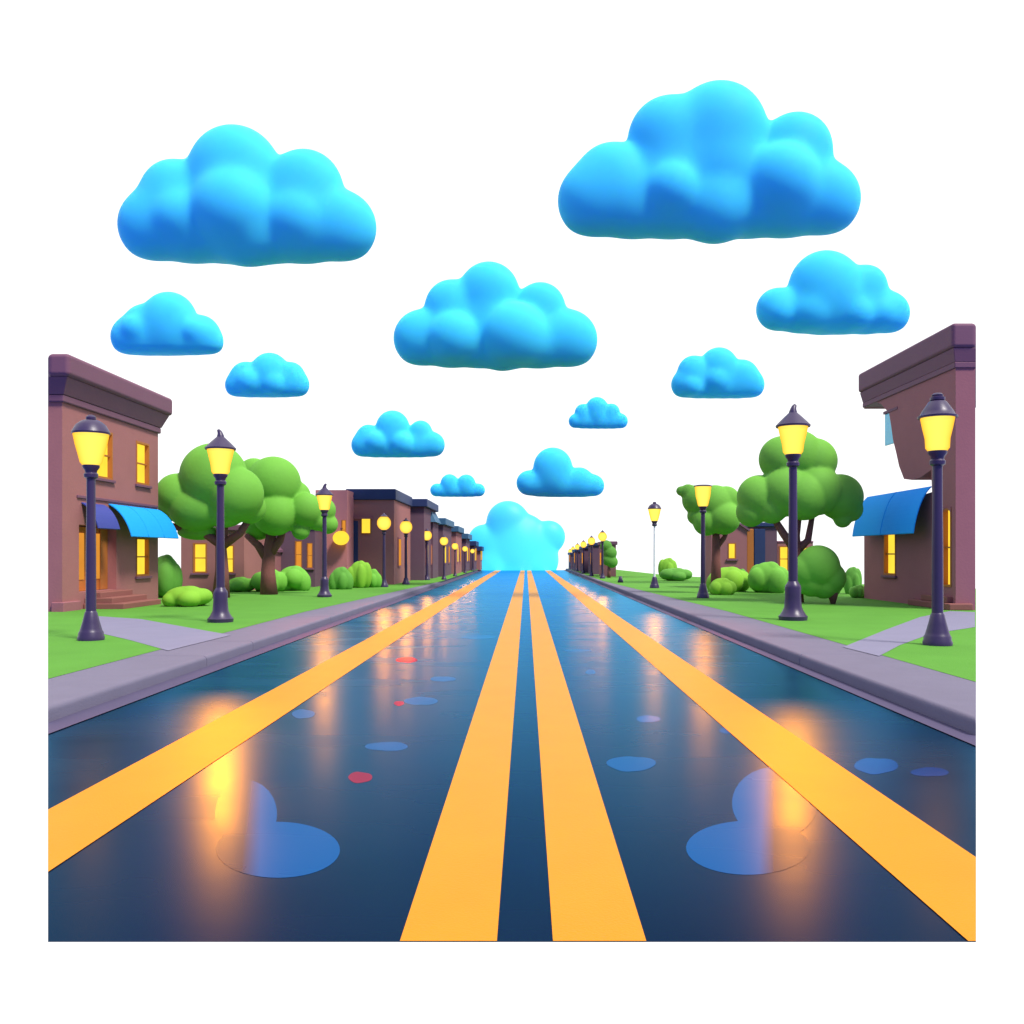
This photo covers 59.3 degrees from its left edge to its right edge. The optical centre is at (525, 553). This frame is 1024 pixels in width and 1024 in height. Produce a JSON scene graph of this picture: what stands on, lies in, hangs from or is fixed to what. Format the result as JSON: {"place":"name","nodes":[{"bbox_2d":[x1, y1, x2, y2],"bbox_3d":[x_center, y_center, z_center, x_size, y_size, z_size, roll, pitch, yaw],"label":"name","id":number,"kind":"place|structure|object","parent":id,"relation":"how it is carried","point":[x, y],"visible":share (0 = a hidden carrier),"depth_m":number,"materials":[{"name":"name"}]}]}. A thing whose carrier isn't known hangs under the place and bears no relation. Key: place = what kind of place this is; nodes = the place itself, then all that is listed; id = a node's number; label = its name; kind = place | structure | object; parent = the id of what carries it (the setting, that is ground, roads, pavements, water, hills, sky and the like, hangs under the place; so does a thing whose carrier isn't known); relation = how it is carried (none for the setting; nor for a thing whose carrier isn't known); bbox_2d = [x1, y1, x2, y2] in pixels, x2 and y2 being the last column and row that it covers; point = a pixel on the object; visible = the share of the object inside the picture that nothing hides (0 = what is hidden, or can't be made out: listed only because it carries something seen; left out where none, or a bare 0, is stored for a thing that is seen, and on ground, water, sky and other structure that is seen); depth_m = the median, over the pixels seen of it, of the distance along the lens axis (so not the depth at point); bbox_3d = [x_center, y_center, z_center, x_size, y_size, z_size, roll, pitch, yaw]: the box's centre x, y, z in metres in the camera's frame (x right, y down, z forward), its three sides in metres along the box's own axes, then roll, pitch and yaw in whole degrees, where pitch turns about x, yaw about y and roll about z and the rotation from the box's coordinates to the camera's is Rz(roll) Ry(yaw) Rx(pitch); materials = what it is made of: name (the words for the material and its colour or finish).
{"place":"outdoors","nodes":[
{"label":"outdoors","id":0,"kind":"place"},
{"bbox_2d":[99,616,228,649],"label":"path","id":1,"kind":"structure","parent":0,"point":[164,636],"depth_m":20.26,"materials":[{"name":"concrete"}]},
{"bbox_2d":[110,292,223,355],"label":"cloud","id":2,"kind":"structure","parent":0,"point":[167,324],"depth_m":57.06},
{"bbox_2d":[117,124,376,266],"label":"cloud","id":3,"kind":"structure","parent":0,"point":[237,195],"depth_m":38.86,"materials":[{"name":"blue"}]},
{"bbox_2d":[48,569,477,678],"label":"lawn","id":4,"kind":"structure","parent":0,"point":[68,652],"depth_m":25.85,"materials":[{"name":"green plant"}]},
{"bbox_2d":[71,415,110,640],"bbox_3d":[-9.079,-0.555,18.785,0.749,4.700,0.749,0,0,0],"label":"street lamp","id":5,"kind":"object","parent":4,"relation":"on","point":[91,434],"visible":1,"depth_m":18.69,"materials":[{"name":"black metal"}]},
{"bbox_2d":[48,354,178,611],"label":"brown house","id":6,"kind":"structure","parent":4,"relation":"on","point":[133,523],"depth_m":30.92,"materials":[{"name":"paint"}]},
{"bbox_2d":[79,527,99,590],"bbox_3d":[-14.800,0.165,30.375,0.090,2.130,2.450,0,0,0],"label":"door","id":7,"kind":"structure","parent":6,"relation":"in","point":[82,530],"depth_m":30.13,"materials":[{"name":"orange wood"}]},
{"bbox_2d":[96,432,115,482],"bbox_3d":[-14.475,-3.346,30.750,0.270,1.752,1.500,0,0,0],"label":"window","id":8,"kind":"structure","parent":6,"relation":"in","point":[105,472],"depth_m":31.33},
{"bbox_2d":[135,440,151,488],"bbox_3d":[-14.475,-3.351,33.875,0.270,1.702,1.350,0,0,0],"label":"window","id":9,"kind":"structure","parent":6,"relation":"in","point":[142,449],"depth_m":34.19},
{"bbox_2d":[135,537,151,578],"bbox_3d":[-14.475,0.154,33.875,0.270,1.552,1.350,0,0,0],"label":"window","id":10,"kind":"structure","parent":6,"relation":"in","point":[142,544],"depth_m":34.16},
{"bbox_2d":[158,554,182,597],"bbox_3d":[-14.947,0.911,37.232,1.460,1.796,1.328,0,0,0],"label":"bush","id":11,"kind":"object","parent":4,"relation":"on","point":[170,576],"visible":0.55,"depth_m":36.81,"materials":[{"name":"green plant"}]},
{"bbox_2d":[162,586,212,606],"bbox_3d":[-11.687,1.451,31.096,1.587,0.710,1.437,0,0,0],"label":"bush","id":12,"kind":"object","parent":4,"relation":"on","point":[188,596],"visible":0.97,"depth_m":30.64,"materials":[{"name":"green plant"}]},
{"bbox_2d":[158,443,265,597],"bbox_3d":[-13.032,-1.345,36.733,4.756,6.346,2.342,0,0,0],"label":"leafy tree","id":13,"kind":"object","parent":4,"relation":"on","point":[187,499],"visible":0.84,"depth_m":36.01,"materials":[{"name":"green plant"}]},
{"bbox_2d":[204,429,235,622],"bbox_3d":[-8.064,-0.753,23.757,0.801,5.097,0.801,0,0,20],"label":"street lamp","id":14,"kind":"object","parent":4,"relation":"on","point":[220,448],"visible":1,"depth_m":23.64,"materials":[{"name":"black metal"}]},
{"bbox_2d":[181,525,264,591],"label":"house","id":15,"kind":"structure","parent":4,"relation":"on","point":[198,562],"depth_m":43.00,"materials":[{"name":"brown paint"}]},
{"bbox_2d":[190,543,208,574],"bbox_3d":[-15.576,0.240,43.030,0.869,1.535,0.240,0,0,0],"label":"window","id":16,"kind":"structure","parent":15,"relation":"in","point":[199,549],"depth_m":43.12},
{"bbox_2d":[227,545,235,574],"bbox_3d":[-14.190,0.288,43.030,0.678,1.440,0.240,0,0,0],"label":"window","id":17,"kind":"structure","parent":15,"relation":"in","point":[230,550],"depth_m":43.12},
{"bbox_2d":[229,577,253,591],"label":"bush","id":18,"kind":"object","parent":4,"relation":"on","point":[240,584],"visible":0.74,"depth_m":42.64,"materials":[{"name":"green plant"}]},
{"bbox_2d":[251,569,287,590],"bbox_3d":[-12.279,1.255,43.111,1.636,1.106,1.491,0,0,0],"label":"bush","id":19,"kind":"object","parent":4,"relation":"on","point":[281,580],"visible":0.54,"depth_m":42.78,"materials":[{"name":"green plant"}]},
{"bbox_2d":[263,545,282,571],"bbox_3d":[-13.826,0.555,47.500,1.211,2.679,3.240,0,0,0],"label":"house","id":20,"kind":"structure","parent":4,"relation":"on","point":[278,560],"depth_m":48.51,"materials":[{"name":"brown paint"}]},
{"bbox_2d":[244,456,337,594],"bbox_3d":[-10.756,-1.237,39.791,4.697,6.139,2.212,0,0,0],"label":"leafy tree","id":21,"kind":"object","parent":4,"relation":"on","point":[291,502],"visible":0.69,"depth_m":39.31,"materials":[{"name":"green plant"}]},
{"bbox_2d":[281,566,310,590],"bbox_3d":[-11.422,1.190,44.259,1.694,1.236,1.575,0,0,0],"label":"bush","id":22,"kind":"object","parent":4,"relation":"on","point":[298,578],"visible":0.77,"depth_m":43.85,"materials":[{"name":"green plant"}]},
{"bbox_2d":[276,529,321,586],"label":"house","id":23,"kind":"structure","parent":4,"relation":"on","point":[305,554],"depth_m":49.00,"materials":[{"name":"purple paint"}]},
{"bbox_2d":[295,541,303,568],"bbox_3d":[-12.386,0.076,49.030,0.581,1.572,0.240,0,0,0],"label":"window","id":24,"kind":"structure","parent":23,"relation":"in","point":[298,544],"depth_m":49.11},
{"bbox_2d":[305,543,313,569],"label":"window","id":25,"kind":"structure","parent":23,"relation":"in","point":[309,545],"depth_m":49.11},
{"bbox_2d":[315,483,332,596],"bbox_3d":[-8.411,-0.577,37.570,0.745,4.744,0.745,0,0,0],"label":"street lamp","id":26,"kind":"object","parent":4,"relation":"on","point":[324,494],"visible":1,"depth_m":37.46,"materials":[{"name":"black metal"}]},
{"bbox_2d":[315,490,353,578],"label":"house","id":27,"kind":"structure","parent":4,"relation":"on","point":[337,554],"depth_m":51.00,"materials":[{"name":"pink paint"}]},
{"bbox_2d":[333,528,348,544],"bbox_3d":[-10.401,-0.990,50.600,0.920,0.979,0.906,0,0,0],"label":"wall lantern","id":28,"kind":"object","parent":27,"relation":"attached to","point":[340,537],"depth_m":50.28,"materials":[{"name":"yellow glass"}]},
{"bbox_2d":[329,567,353,588],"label":"bush","id":29,"kind":"object","parent":4,"relation":"on","point":[340,577],"visible":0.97,"depth_m":45.64,"materials":[{"name":"green plant"}]},
{"bbox_2d":[347,561,371,587],"bbox_3d":[-8.913,1.079,48.036,1.391,1.457,1.137,0,0,0],"label":"bush","id":30,"kind":"object","parent":4,"relation":"on","point":[360,572],"visible":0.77,"depth_m":47.66,"materials":[{"name":"green plant"}]},
{"bbox_2d":[369,569,381,586],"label":"bush","id":31,"kind":"object","parent":4,"relation":"on","point":[376,580],"visible":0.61,"depth_m":48.36,"materials":[{"name":"green plant"}]},
{"bbox_2d":[346,489,411,583],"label":"house","id":32,"kind":"structure","parent":4,"relation":"on","point":[371,506],"depth_m":53.00,"materials":[{"name":"brown paint"}]},
{"bbox_2d":[354,521,357,562],"bbox_3d":[-10.158,-0.074,53.020,0.530,3.738,0.160,0,0,0],"label":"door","id":33,"kind":"structure","parent":32,"relation":"in","point":[355,522],"depth_m":52.94,"materials":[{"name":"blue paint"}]},
{"bbox_2d":[361,519,370,533],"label":"window","id":34,"kind":"structure","parent":32,"relation":"in","point":[365,523],"depth_m":52.90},
{"bbox_2d":[377,513,390,586],"bbox_3d":[-7.724,-0.218,48.955,0.757,4.025,0.757,0,0,0],"label":"street lamp","id":35,"kind":"object","parent":4,"relation":"on","point":[384,522],"visible":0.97,"depth_m":48.84,"materials":[{"name":"black metal"}]},
{"bbox_2d":[400,518,411,584],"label":"street lamp","id":36,"kind":"object","parent":4,"relation":"on","point":[405,526],"visible":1,"depth_m":52.83,"materials":[{"name":"black metal"}]},
{"bbox_2d":[410,499,438,579],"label":"row house","id":37,"kind":"structure","parent":4,"relation":"on","point":[420,514],"depth_m":61.50,"materials":[{"name":"purple paint"}]},
{"bbox_2d":[425,529,431,579],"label":"street lamp","id":38,"kind":"object","parent":4,"relation":"on","point":[428,535],"visible":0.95,"depth_m":62.05,"materials":[{"name":"black metal"}]},
{"bbox_2d":[431,511,440,577],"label":"row house","id":39,"kind":"structure","parent":4,"relation":"on","point":[435,521],"depth_m":67.08,"materials":[{"name":"brown paint"}]},
{"bbox_2d":[440,536,447,579],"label":"street lamp","id":40,"kind":"object","parent":4,"relation":"on","point":[443,540],"visible":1,"depth_m":63.02,"materials":[{"name":"black metal"}]},
{"bbox_2d":[438,518,453,576],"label":"row house","id":41,"kind":"structure","parent":4,"relation":"on","point":[446,525],"depth_m":72.31,"materials":[{"name":"brown paint"}]},
{"bbox_2d":[451,526,463,573],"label":"row house","id":42,"kind":"structure","parent":4,"relation":"on","point":[457,532],"depth_m":81.99,"materials":[{"name":"brown paint"}]},
{"bbox_2d":[462,533,471,571],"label":"row house","id":43,"kind":"structure","parent":4,"relation":"on","point":[466,538],"depth_m":90.76,"materials":[{"name":"brown paint"}]},
{"bbox_2d":[470,541,478,569],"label":"row house","id":44,"kind":"structure","parent":4,"relation":"on","point":[474,544],"depth_m":98.00,"materials":[{"name":"brown paint"}]},
{"bbox_2d":[477,546,483,569],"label":"row house","id":45,"kind":"structure","parent":4,"relation":"on","point":[480,549],"depth_m":105.00,"materials":[{"name":"brown paint"}]},
{"bbox_2d":[225,353,308,397],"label":"cloud","id":46,"kind":"structure","parent":0,"point":[269,375],"depth_m":67.20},
{"bbox_2d":[351,410,444,457],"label":"cloud","id":47,"kind":"structure","parent":0,"point":[392,434],"depth_m":73.26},
{"bbox_2d":[430,474,484,496],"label":"cloud","id":48,"kind":"structure","parent":0,"point":[451,485],"depth_m":95.50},
{"bbox_2d":[394,261,596,370],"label":"cloud","id":49,"kind":"structure","parent":0,"point":[491,315],"depth_m":46.95,"materials":[{"name":"blue"}]},
{"bbox_2d":[48,570,975,941],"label":"road","id":50,"kind":"structure","parent":0,"point":[158,870],"depth_m":7.88,"materials":[{"name":"asphalt"}]},
{"bbox_2d":[48,570,481,733],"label":"kerb","id":51,"kind":"object","parent":50,"relation":"on","point":[70,720],"visible":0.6,"depth_m":14.49,"materials":[{"name":"concrete"}]},
{"bbox_2d":[48,570,500,870],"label":"road marking","id":52,"kind":"object","parent":50,"relation":"on","point":[82,820],"visible":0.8,"depth_m":8.91,"materials":[{"name":"yellow paint"}]},
{"bbox_2d":[215,780,339,877],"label":"puddle","id":53,"kind":"object","parent":50,"relation":"on","point":[256,839],"visible":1,"depth_m":6.30,"materials":[{"name":"liquid"}]},
{"bbox_2d":[292,709,314,717],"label":"puddle","id":54,"kind":"object","parent":50,"relation":"on","point":[301,713],"visible":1,"depth_m":11.28,"materials":[{"name":"liquid"}]},
{"bbox_2d":[348,772,371,782],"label":"puddle","id":55,"kind":"object","parent":50,"relation":"on","point":[357,777],"visible":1,"depth_m":8.05,"materials":[{"name":"red liquid"}]},
{"bbox_2d":[365,742,407,750],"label":"puddle","id":56,"kind":"object","parent":50,"relation":"on","point":[390,746],"visible":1,"depth_m":9.34,"materials":[{"name":"liquid"}]},
{"bbox_2d":[404,697,437,704],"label":"puddle","id":57,"kind":"object","parent":50,"relation":"on","point":[420,701],"visible":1,"depth_m":12.20,"materials":[{"name":"liquid"}]},
{"bbox_2d":[400,570,524,940],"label":"road marking","id":58,"kind":"object","parent":50,"relation":"on","point":[457,895],"visible":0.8,"depth_m":6.56,"materials":[{"name":"yellow paint"}]},
{"bbox_2d":[462,635,495,638],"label":"puddle","id":59,"kind":"object","parent":50,"relation":"on","point":[478,636],"visible":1,"depth_m":21.80,"materials":[{"name":"liquid"}]},
{"bbox_2d":[527,570,645,940],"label":"road marking","id":60,"kind":"object","parent":50,"relation":"on","point":[591,898],"visible":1,"depth_m":6.56,"materials":[{"name":"yellow paint"}]},
{"bbox_2d":[606,756,655,771],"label":"puddle","id":61,"kind":"object","parent":50,"relation":"on","point":[627,764],"visible":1,"depth_m":8.59,"materials":[{"name":"liquid"}]},
{"bbox_2d":[637,715,659,721],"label":"puddle","id":62,"kind":"object","parent":50,"relation":"on","point":[647,718],"visible":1,"depth_m":10.94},
{"bbox_2d":[686,767,816,874],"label":"puddle","id":63,"kind":"object","parent":50,"relation":"on","point":[774,812],"visible":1,"depth_m":6.44,"materials":[{"name":"liquid"}]},
{"bbox_2d":[545,570,975,940],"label":"road marking","id":64,"kind":"object","parent":50,"relation":"on","point":[931,867],"visible":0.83,"depth_m":7.34,"materials":[{"name":"yellow paint"}]},
{"bbox_2d":[565,570,975,745],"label":"kerb","id":65,"kind":"object","parent":50,"relation":"on","point":[941,726],"visible":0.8,"depth_m":13.50,"materials":[{"name":"concrete"}]},
{"bbox_2d":[854,758,897,773],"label":"puddle","id":66,"kind":"object","parent":50,"relation":"on","point":[872,766],"visible":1,"depth_m":8.51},
{"bbox_2d":[911,767,948,775],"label":"puddle","id":67,"kind":"object","parent":50,"relation":"on","point":[929,771],"visible":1,"depth_m":8.27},
{"bbox_2d":[0,0,1023,1023],"label":"sky","id":68,"kind":"structure","parent":0,"point":[461,125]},
{"bbox_2d":[470,501,564,570],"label":"cloud","id":69,"kind":"structure","parent":0,"point":[510,535],"depth_m":108.84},
{"bbox_2d":[516,447,603,496],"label":"cloud","id":70,"kind":"structure","parent":0,"point":[553,472],"depth_m":91.08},
{"bbox_2d":[569,397,627,428],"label":"cloud","id":71,"kind":"structure","parent":0,"point":[597,413],"depth_m":83.48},
{"bbox_2d":[558,80,860,243],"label":"cloud","id":72,"kind":"structure","parent":0,"point":[717,161],"depth_m":34.90,"materials":[{"name":"blue"}]},
{"bbox_2d":[671,347,764,398],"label":"cloud","id":73,"kind":"structure","parent":0,"point":[719,373],"depth_m":63.21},
{"bbox_2d":[568,568,975,681],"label":"lawn","id":74,"kind":"structure","parent":0,"point":[846,619],"depth_m":26.27,"materials":[{"name":"green plant"}]},
{"bbox_2d":[572,549,579,570],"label":"row house","id":75,"kind":"structure","parent":74,"relation":"on","point":[574,551],"depth_m":94.00,"materials":[{"name":"brown paint"}]},
{"bbox_2d":[579,546,587,572],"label":"row house","id":76,"kind":"structure","parent":74,"relation":"on","point":[585,558],"depth_m":86.00,"materials":[{"name":"brown paint"}]},
{"bbox_2d":[587,543,598,573],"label":"row house","id":77,"kind":"structure","parent":74,"relation":"on","point":[595,558],"depth_m":79.00,"materials":[{"name":"brown paint"}]},
{"bbox_2d":[598,530,606,578],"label":"street lamp","id":78,"kind":"object","parent":74,"relation":"on","point":[602,536],"visible":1,"depth_m":65.83,"materials":[{"name":"black metal"}]},
{"bbox_2d":[597,541,617,575],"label":"row house","id":79,"kind":"structure","parent":74,"relation":"on","point":[613,570],"depth_m":72.00,"materials":[{"name":"brown paint"}]},
{"bbox_2d":[600,540,617,577],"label":"leafy tree","id":80,"kind":"object","parent":74,"relation":"on","point":[610,560],"visible":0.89,"depth_m":67.69,"materials":[{"name":"green plant"}]},
{"bbox_2d":[648,502,660,587],"bbox_3d":[6.784,-0.483,47.515,0.726,4.556,0.726,0,0,0],"label":"street lamp","id":81,"kind":"object","parent":74,"relation":"on","point":[654,509],"visible":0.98,"depth_m":47.38,"materials":[{"name":"black metal"}]},
{"bbox_2d":[658,558,676,575],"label":"bush","id":82,"kind":"object","parent":74,"relation":"on","point":[667,563],"visible":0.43,"depth_m":64.85,"materials":[{"name":"green plant"}]},
{"bbox_2d":[660,568,691,580],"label":"bush","id":83,"kind":"object","parent":74,"relation":"on","point":[676,574],"visible":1,"depth_m":60.03,"materials":[{"name":"green plant"}]},
{"bbox_2d":[694,484,711,597],"bbox_3d":[7.221,-0.510,36.716,0.738,4.610,0.738,0,0,0],"label":"street lamp","id":84,"kind":"object","parent":74,"relation":"on","point":[703,492],"visible":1,"depth_m":36.60,"materials":[{"name":"black metal"}]},
{"bbox_2d":[676,484,739,583],"bbox_3d":[8.291,-0.682,40.903,2.902,4.994,1.733,0,0,0],"label":"leafy tree","id":85,"kind":"object","parent":74,"relation":"on","point":[721,518],"visible":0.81,"depth_m":40.48,"materials":[{"name":"green plant"}]},
{"bbox_2d":[709,578,736,594],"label":"bush","id":86,"kind":"object","parent":74,"relation":"on","point":[722,586],"visible":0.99,"depth_m":39.48,"materials":[{"name":"green plant"}]},
{"bbox_2d":[705,523,749,586],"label":"house","id":87,"kind":"structure","parent":74,"relation":"on","point":[733,550],"depth_m":47.00,"materials":[{"name":"brown paint"}]},
{"bbox_2d":[726,543,737,560],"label":"window","id":88,"kind":"structure","parent":87,"relation":"in","point":[731,546],"depth_m":47.11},
{"bbox_2d":[706,567,749,591],"bbox_3d":[9.743,1.207,43.348,2.212,1.202,2.005,0,0,0],"label":"bush","id":89,"kind":"object","parent":74,"relation":"on","point":[738,577],"visible":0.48,"depth_m":42.78,"materials":[{"name":"green plant"}]},
{"bbox_2d":[744,522,776,573],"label":"house","id":90,"kind":"structure","parent":74,"relation":"on","point":[762,542],"depth_m":48.43,"materials":[{"name":"purple paint"}]},
{"bbox_2d":[754,529,764,564],"bbox_3d":[12.583,0.224,48.515,0.593,3.142,0.170,0,0,0],"label":"door","id":91,"kind":"structure","parent":90,"relation":"in","point":[759,534],"depth_m":48.43,"materials":[{"name":"blue paint"}]},
{"bbox_2d":[748,562,787,592],"bbox_3d":[11.341,1.079,42.079,2.012,1.458,1.640,0,0,0],"label":"bush","id":92,"kind":"object","parent":74,"relation":"on","point":[768,577],"visible":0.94,"depth_m":41.55,"materials":[{"name":"green plant"}]},
{"bbox_2d":[775,404,810,620],"bbox_3d":[7.262,-1.145,24.477,0.924,5.880,0.924,0,0,-29],"label":"street lamp","id":93,"kind":"object","parent":74,"relation":"on","point":[792,425],"visible":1,"depth_m":24.34,"materials":[{"name":"black metal"}]},
{"bbox_2d":[777,541,813,569],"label":"house","id":94,"kind":"structure","parent":74,"relation":"on","point":[782,554],"depth_m":50.06,"materials":[{"name":"brown paint"}]},
{"bbox_2d":[779,546,787,569],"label":"window","id":95,"kind":"structure","parent":94,"relation":"in","point":[783,550],"depth_m":50.11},
{"bbox_2d":[736,432,863,602],"bbox_3d":[10.182,-1.398,33.310,4.716,6.425,2.021,0,0,0],"label":"leafy tree","id":96,"kind":"object","parent":74,"relation":"on","point":[823,487],"visible":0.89,"depth_m":32.85,"materials":[{"name":"green plant"}]},
{"bbox_2d":[798,545,845,603],"bbox_3d":[10.494,0.749,32.400,2.035,2.132,1.179,0,0,0],"label":"topiary shrub","id":97,"kind":"object","parent":74,"relation":"on","point":[821,573],"visible":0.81,"depth_m":32.01,"materials":[{"name":"green plant"}]},
{"bbox_2d":[844,567,861,593],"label":"bush","id":98,"kind":"object","parent":74,"relation":"on","point":[853,576],"visible":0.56,"depth_m":40.47,"materials":[{"name":"green plant"}]},
{"bbox_2d":[849,585,863,597],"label":"bush","id":99,"kind":"object","parent":74,"relation":"on","point":[856,591],"visible":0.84,"depth_m":36.78,"materials":[{"name":"green plant"}]},
{"bbox_2d":[852,323,975,609],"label":"brown house","id":100,"kind":"structure","parent":74,"relation":"on","point":[894,529],"depth_m":31.13,"materials":[{"name":"paint"}]},
{"bbox_2d":[881,534,896,577],"bbox_3d":[13.795,0.049,34.010,0.270,1.702,1.320,0,0,0],"label":"window","id":101,"kind":"structure","parent":100,"relation":"in","point":[889,541],"depth_m":34.30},
{"bbox_2d":[943,508,951,586],"bbox_3d":[13.839,-0.215,29.400,0.222,2.574,0.644,0,0,0],"label":"window","id":102,"kind":"structure","parent":100,"relation":"in","point":[947,518],"depth_m":29.65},
{"bbox_2d":[917,393,957,645],"bbox_3d":[8.117,-0.693,17.753,0.746,4.976,0.746,0,0,0],"label":"street lamp","id":103,"kind":"object","parent":74,"relation":"on","point":[937,416],"visible":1,"depth_m":17.65,"materials":[{"name":"black metal"}]},
{"bbox_2d":[756,250,909,334],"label":"cloud","id":104,"kind":"structure","parent":0,"point":[827,292],"depth_m":49.02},
{"bbox_2d":[844,611,974,655],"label":"path","id":105,"kind":"structure","parent":0,"point":[882,642],"depth_m":20.52,"materials":[{"name":"concrete"}]},
{"label":"ground","id":106,"kind":"structure","parent":0,"visible":0},
{"bbox_2d":[48,570,478,721],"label":"sidewalk","id":107,"kind":"structure","parent":106,"relation":"on","point":[75,692],"depth_m":15.50,"materials":[{"name":"concrete"}]},
{"bbox_2d":[566,568,975,735],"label":"sidewalk","id":108,"kind":"structure","parent":106,"relation":"on","point":[948,699],"depth_m":14.79,"materials":[{"name":"concrete"}]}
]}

